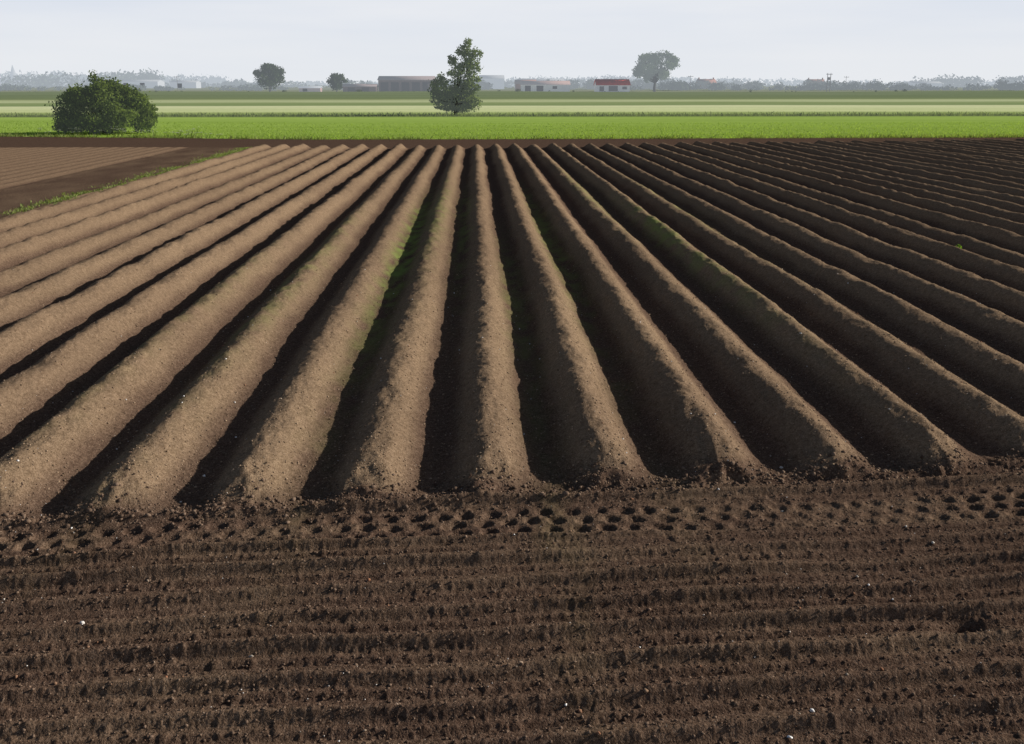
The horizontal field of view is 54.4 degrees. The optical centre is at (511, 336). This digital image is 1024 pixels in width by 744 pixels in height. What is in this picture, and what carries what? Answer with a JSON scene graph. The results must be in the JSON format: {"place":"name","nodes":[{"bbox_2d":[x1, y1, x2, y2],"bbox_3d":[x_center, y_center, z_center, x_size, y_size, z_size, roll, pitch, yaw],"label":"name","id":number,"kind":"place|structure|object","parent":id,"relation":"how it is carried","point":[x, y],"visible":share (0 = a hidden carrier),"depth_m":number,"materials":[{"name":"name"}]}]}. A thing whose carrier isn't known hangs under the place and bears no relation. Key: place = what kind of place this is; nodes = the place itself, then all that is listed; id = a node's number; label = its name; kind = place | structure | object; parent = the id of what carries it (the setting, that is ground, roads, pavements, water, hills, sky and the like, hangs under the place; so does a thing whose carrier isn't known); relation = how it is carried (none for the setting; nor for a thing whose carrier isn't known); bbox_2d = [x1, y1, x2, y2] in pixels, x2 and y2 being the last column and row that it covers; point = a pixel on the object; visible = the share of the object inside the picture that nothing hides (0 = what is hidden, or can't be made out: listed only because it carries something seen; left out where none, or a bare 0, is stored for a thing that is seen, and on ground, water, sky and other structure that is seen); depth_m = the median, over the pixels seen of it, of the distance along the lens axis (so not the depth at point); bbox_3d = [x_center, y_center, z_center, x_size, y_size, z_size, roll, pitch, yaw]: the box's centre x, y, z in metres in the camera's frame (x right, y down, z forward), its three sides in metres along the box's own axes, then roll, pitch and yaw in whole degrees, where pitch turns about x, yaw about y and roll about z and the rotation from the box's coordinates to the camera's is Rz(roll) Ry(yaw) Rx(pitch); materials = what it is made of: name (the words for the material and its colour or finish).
{"place":"outdoors","nodes":[
{"label":"outdoors","id":0,"kind":"place"},
{"bbox_2d":[10,65,30,84],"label":"church","id":1,"kind":"structure","parent":0,"point":[12,73],"depth_m":1423.89,"materials":[{"name":"stone"}]},
{"bbox_2d":[0,136,1023,743],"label":"ploughed field","id":2,"kind":"structure","parent":0,"point":[628,206],"depth_m":8.54,"materials":[{"name":"soil"}]},
{"bbox_2d":[0,147,250,214],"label":"weed strip","id":3,"kind":"object","parent":2,"relation":"on","point":[119,183],"visible":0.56,"depth_m":29.89,"materials":[{"name":"green plant"}]},
{"bbox_2d":[0,261,1020,743],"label":"field stones","id":4,"kind":"object","parent":2,"relation":"on","point":[508,543],"visible":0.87,"depth_m":6.73,"materials":[{"name":"stone"}]},
{"bbox_2d":[0,429,1023,743],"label":"soil clods","id":5,"kind":"object","parent":2,"relation":"on","point":[444,493],"visible":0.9,"depth_m":6.30,"materials":[{"name":"brown soil"}]},
{"bbox_2d":[0,240,1023,494],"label":"dry soil crumbs","id":6,"kind":"object","parent":2,"relation":"on","point":[504,398],"visible":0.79,"depth_m":9.17,"materials":[{"name":"brown soil"}]},
{"bbox_2d":[0,85,1023,139],"bbox_3d":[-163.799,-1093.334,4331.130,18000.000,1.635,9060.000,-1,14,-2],"label":"ground","id":7,"kind":"structure","parent":0,"point":[294,100],"depth_m":123.93,"materials":[{"name":"green plant"}]},
{"bbox_2d":[44,70,158,134],"bbox_3d":[-25.934,-14.883,63.319,7.411,4.069,5.965,-1,14,-2],"label":"hawthorn bush","id":8,"kind":"object","parent":7,"relation":"on","point":[98,98],"visible":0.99,"depth_m":62.17,"materials":[{"name":"green plant"}]},
{"bbox_2d":[38,126,221,137],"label":"cow parsley plants","id":9,"kind":"object","parent":7,"relation":"on","point":[141,132],"visible":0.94,"depth_m":59.46,"materials":[{"name":"green plant"}]},
{"bbox_2d":[119,80,164,87],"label":"pale warehouse","id":10,"kind":"structure","parent":7,"relation":"on","point":[150,83],"depth_m":852.21,"materials":[{"name":"white metal"}]},
{"bbox_2d":[0,83,288,90],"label":"hedgerow","id":11,"kind":"object","parent":7,"relation":"on","point":[7,87],"visible":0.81,"depth_m":499.72,"materials":[{"name":"green plant"}]},
{"bbox_2d":[170,81,200,87],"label":"pale warehouse","id":12,"kind":"structure","parent":7,"relation":"on","point":[188,84],"depth_m":855.60,"materials":[{"name":"white metal"}]},
{"bbox_2d":[253,63,285,91],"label":"round tree","id":13,"kind":"object","parent":7,"relation":"on","point":[270,75],"visible":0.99,"depth_m":410.35,"materials":[{"name":"green plant"}]},
{"bbox_2d":[298,86,322,91],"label":"barn","id":14,"kind":"structure","parent":7,"relation":"on","point":[310,88],"depth_m":423.42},
{"bbox_2d":[326,73,348,91],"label":"round tree","id":15,"kind":"object","parent":7,"relation":"on","point":[336,80],"visible":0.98,"depth_m":432.06,"materials":[{"name":"green plant"}]},
{"bbox_2d":[342,84,377,91],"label":"barn","id":16,"kind":"structure","parent":7,"relation":"on","point":[361,87],"depth_m":423.14,"materials":[{"name":"grey metal"}]},
{"bbox_2d":[377,76,434,90],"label":"brown barn","id":17,"kind":"structure","parent":7,"relation":"on","point":[403,83],"depth_m":427.78,"materials":[{"name":"metal"}]},
{"bbox_2d":[427,38,483,114],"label":"tree","id":18,"kind":"object","parent":7,"relation":"on","point":[452,98],"visible":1,"depth_m":101.22,"materials":[{"name":"green plant"}]},
{"bbox_2d":[63,89,905,91],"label":"bank scrub","id":19,"kind":"object","parent":7,"relation":"on","point":[519,90],"visible":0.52,"depth_m":290.09,"materials":[{"name":"green plant"}]},
{"bbox_2d":[479,75,504,88],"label":"pale warehouse","id":20,"kind":"structure","parent":7,"relation":"on","point":[497,81],"depth_m":683.63,"materials":[{"name":"white metal"}]},
{"bbox_2d":[339,78,673,89],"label":"garden trees","id":21,"kind":"object","parent":7,"relation":"on","point":[589,84],"visible":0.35,"depth_m":628.73,"materials":[{"name":"green plant"}]},
{"bbox_2d":[0,70,1021,85],"bbox_3d":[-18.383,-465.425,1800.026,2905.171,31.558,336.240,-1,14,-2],"label":"distant woodland","id":22,"kind":"object","parent":7,"relation":"on","point":[212,79],"visible":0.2,"depth_m":1737.16,"materials":[{"name":"grey plant"}]},
{"bbox_2d":[0,68,1023,87],"bbox_3d":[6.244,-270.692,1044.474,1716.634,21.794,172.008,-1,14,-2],"label":"distant trees","id":23,"kind":"object","parent":7,"relation":"on","point":[39,81],"visible":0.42,"depth_m":1035.18,"materials":[{"name":"grey plant"}]},
{"bbox_2d":[0,132,1023,139],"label":"verge grass","id":24,"kind":"structure","parent":7,"relation":"on","point":[562,137],"depth_m":57.63,"materials":[{"name":"green plant"}]},
{"bbox_2d":[0,120,1023,139],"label":"cereal crop","id":25,"kind":"object","parent":7,"relation":"on","point":[539,135],"visible":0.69,"depth_m":66.07,"materials":[{"name":"green plant"}]},
{"bbox_2d":[514,80,535,89],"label":"brick barn","id":26,"kind":"structure","parent":7,"relation":"on","point":[517,84],"depth_m":445.06,"materials":[{"name":"brick"}]},
{"bbox_2d":[517,79,563,80],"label":"roof","id":27,"kind":"structure","parent":7,"relation":"on","point":[542,79],"depth_m":868.65,"materials":[{"name":"grey metal"}]},
{"bbox_2d":[520,81,570,91],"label":"farm shed","id":28,"kind":"structure","parent":7,"relation":"on","point":[558,86],"depth_m":433.19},
{"bbox_2d":[594,79,630,91],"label":"red roof barn","id":29,"kind":"structure","parent":7,"relation":"on","point":[612,85],"depth_m":434.36,"materials":[{"name":"paint"}]},
{"bbox_2d":[631,50,680,91],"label":"oak tree","id":30,"kind":"object","parent":7,"relation":"on","point":[653,72],"visible":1,"depth_m":433.62,"materials":[{"name":"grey plant"}]},
{"bbox_2d":[697,79,716,83],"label":"warehouse","id":31,"kind":"structure","parent":7,"relation":"on","point":[712,80],"depth_m":720.88,"materials":[{"name":"tile"}]},
{"bbox_2d":[691,78,930,89],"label":"garden trees","id":32,"kind":"object","parent":7,"relation":"on","point":[747,84],"visible":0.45,"depth_m":623.29,"materials":[{"name":"green plant"}]},
{"bbox_2d":[630,79,1023,90],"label":"hedgerow","id":33,"kind":"object","parent":7,"relation":"on","point":[680,85],"visible":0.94,"depth_m":525.35,"materials":[{"name":"grey plant"}]},
{"bbox_2d":[826,74,832,91],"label":"utility pole","id":34,"kind":"object","parent":7,"relation":"on","point":[828,78],"visible":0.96,"depth_m":440.81,"materials":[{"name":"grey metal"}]},
{"bbox_2d":[907,81,941,86],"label":"farm shed","id":35,"kind":"structure","parent":7,"relation":"on","point":[932,83],"depth_m":880.82,"materials":[{"name":"white metal"}]},
{"bbox_2d":[0,111,1023,116],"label":"ditch grass","id":36,"kind":"structure","parent":0,"point":[562,114],"depth_m":99.25,"materials":[{"name":"green plant"}]},
{"bbox_2d":[0,0,1023,84],"label":"sky","id":37,"kind":"structure","parent":0,"point":[312,40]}
]}

